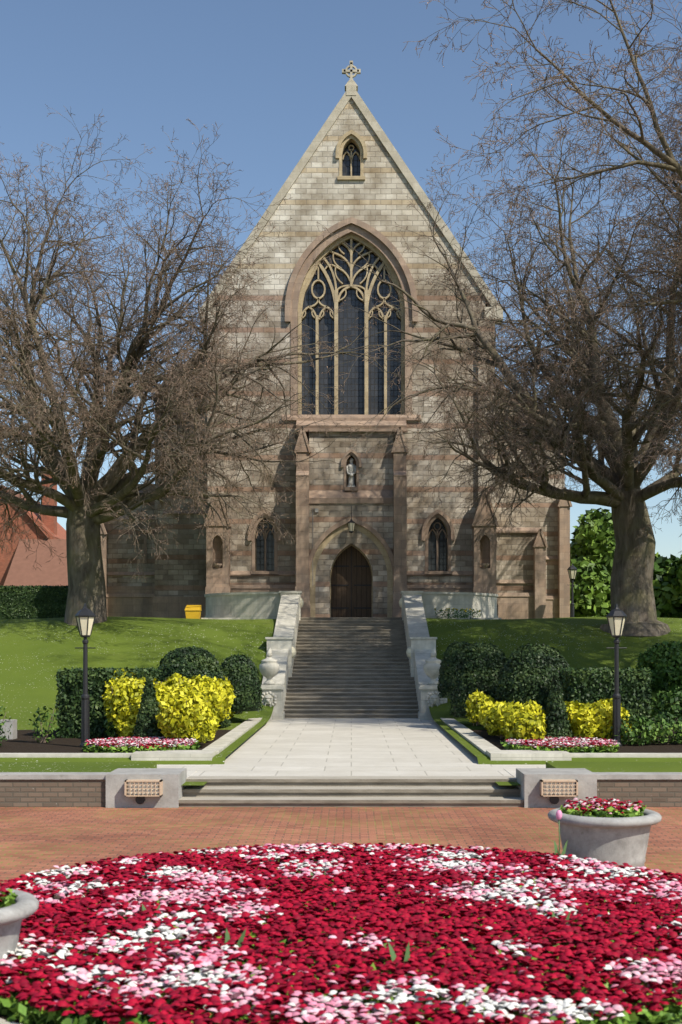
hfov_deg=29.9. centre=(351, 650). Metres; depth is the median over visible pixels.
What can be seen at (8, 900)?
potted flowers
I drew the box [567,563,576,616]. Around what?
lamp post
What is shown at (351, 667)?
grand stairs
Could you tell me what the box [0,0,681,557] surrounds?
sky
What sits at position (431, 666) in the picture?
stair urn
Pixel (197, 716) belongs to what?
golden shrub
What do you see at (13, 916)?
planter
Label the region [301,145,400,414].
tracery window
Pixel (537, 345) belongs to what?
beech buds
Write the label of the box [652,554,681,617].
fresh tree
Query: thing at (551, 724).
yew cone
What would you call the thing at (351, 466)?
niche statue
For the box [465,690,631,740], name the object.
golden shrub
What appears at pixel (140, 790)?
floodlight
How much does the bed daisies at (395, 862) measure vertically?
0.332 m
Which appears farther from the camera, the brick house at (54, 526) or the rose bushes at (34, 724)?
the brick house at (54, 526)
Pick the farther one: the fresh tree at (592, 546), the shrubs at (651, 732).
the fresh tree at (592, 546)
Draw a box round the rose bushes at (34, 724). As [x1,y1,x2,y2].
[0,706,58,745]
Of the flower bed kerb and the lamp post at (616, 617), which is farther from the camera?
the lamp post at (616, 617)
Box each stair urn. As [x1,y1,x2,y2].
[259,648,279,684]
[423,648,441,684]
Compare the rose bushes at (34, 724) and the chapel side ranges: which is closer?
the rose bushes at (34, 724)
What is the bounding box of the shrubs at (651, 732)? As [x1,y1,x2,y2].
[606,713,681,744]
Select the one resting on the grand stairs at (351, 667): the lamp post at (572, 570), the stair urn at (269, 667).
the stair urn at (269, 667)
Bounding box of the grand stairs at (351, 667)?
[201,591,500,719]
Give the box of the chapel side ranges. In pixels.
[100,352,571,618]
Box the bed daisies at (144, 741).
[82,736,199,752]
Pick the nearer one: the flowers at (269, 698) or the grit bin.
the flowers at (269, 698)
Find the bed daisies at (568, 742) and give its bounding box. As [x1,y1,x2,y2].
[500,736,619,752]
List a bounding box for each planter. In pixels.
[0,888,38,959]
[548,807,661,867]
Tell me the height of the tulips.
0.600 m
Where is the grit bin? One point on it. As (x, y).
(192, 611)
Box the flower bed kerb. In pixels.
[0,979,681,1023]
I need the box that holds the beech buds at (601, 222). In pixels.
[415,0,681,495]
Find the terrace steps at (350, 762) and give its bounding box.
[0,718,681,807]
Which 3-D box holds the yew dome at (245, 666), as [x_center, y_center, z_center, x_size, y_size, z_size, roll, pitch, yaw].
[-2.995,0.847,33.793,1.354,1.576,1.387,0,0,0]
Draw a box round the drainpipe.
[312,508,317,585]
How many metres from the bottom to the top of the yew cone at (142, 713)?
1.450 m
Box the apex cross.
[342,61,360,79]
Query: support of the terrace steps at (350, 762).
on the ground
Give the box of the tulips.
[142,810,570,973]
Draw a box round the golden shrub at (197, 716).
[102,668,238,742]
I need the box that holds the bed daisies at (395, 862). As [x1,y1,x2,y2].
[0,842,681,1023]
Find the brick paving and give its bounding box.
[0,807,681,882]
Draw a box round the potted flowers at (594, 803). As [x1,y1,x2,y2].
[560,796,646,817]
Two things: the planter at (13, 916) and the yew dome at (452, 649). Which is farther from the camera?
the yew dome at (452, 649)
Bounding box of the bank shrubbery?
[635,641,681,726]
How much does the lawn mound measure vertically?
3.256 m
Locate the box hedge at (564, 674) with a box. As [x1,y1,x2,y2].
[552,667,652,737]
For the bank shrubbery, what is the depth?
35.29 m
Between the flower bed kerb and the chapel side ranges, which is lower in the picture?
the flower bed kerb
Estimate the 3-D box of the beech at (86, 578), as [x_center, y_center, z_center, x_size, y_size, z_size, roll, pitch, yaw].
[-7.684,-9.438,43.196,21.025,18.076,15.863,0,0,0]
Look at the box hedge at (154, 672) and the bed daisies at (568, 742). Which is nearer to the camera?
the bed daisies at (568, 742)
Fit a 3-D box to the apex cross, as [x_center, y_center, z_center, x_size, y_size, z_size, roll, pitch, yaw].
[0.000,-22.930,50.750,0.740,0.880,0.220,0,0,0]
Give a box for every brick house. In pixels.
[0,473,65,587]
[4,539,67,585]
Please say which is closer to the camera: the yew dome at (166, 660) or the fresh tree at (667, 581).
the yew dome at (166, 660)
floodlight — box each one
[125,779,162,803]
[540,779,577,803]
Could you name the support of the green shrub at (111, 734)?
on the lawn mound
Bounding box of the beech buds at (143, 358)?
[0,108,412,582]
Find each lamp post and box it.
[75,603,95,747]
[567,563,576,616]
[606,604,626,745]
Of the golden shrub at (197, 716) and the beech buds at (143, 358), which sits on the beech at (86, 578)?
the beech buds at (143, 358)
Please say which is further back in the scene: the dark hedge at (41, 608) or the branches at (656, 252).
the dark hedge at (41, 608)
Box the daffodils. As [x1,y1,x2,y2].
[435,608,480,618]
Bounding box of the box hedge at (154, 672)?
[53,666,162,737]
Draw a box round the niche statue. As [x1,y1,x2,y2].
[346,458,355,486]
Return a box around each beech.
[0,104,423,625]
[312,77,681,635]
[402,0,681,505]
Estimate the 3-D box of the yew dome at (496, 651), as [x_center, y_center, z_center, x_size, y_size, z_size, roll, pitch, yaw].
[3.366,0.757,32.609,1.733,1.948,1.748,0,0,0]
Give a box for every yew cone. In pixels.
[131,673,165,738]
[543,672,573,737]
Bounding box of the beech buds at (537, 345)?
[308,80,681,553]
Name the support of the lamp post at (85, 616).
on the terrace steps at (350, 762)
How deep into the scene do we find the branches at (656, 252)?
31.08 m
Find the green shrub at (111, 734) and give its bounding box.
[102,718,119,738]
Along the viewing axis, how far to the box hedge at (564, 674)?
27.62 m
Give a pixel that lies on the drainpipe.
(316, 510)
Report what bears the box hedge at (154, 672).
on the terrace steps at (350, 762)
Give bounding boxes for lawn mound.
[0,617,681,784]
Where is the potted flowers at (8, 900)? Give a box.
[0,882,16,907]
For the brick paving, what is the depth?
16.64 m
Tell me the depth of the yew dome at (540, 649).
30.17 m
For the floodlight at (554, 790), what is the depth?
18.92 m
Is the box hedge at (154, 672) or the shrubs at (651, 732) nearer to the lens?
the shrubs at (651, 732)
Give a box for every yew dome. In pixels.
[157,646,230,727]
[220,653,263,711]
[437,641,472,698]
[449,642,506,717]
[494,643,570,710]
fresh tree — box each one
[570,508,659,616]
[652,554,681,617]
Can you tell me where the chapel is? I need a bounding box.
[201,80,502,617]
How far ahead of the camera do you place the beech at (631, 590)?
41.43 m
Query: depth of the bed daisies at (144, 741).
23.59 m
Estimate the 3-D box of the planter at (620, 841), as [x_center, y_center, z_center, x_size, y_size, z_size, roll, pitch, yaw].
[2.720,2.041,13.750,1.205,0.618,1.205,0,0,0]
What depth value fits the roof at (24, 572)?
85.57 m
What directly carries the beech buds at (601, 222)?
attached to the branches at (656, 252)
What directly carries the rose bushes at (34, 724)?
on the lawn mound
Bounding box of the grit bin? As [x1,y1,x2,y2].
[185,605,201,618]
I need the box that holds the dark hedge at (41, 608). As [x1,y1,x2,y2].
[0,584,67,618]

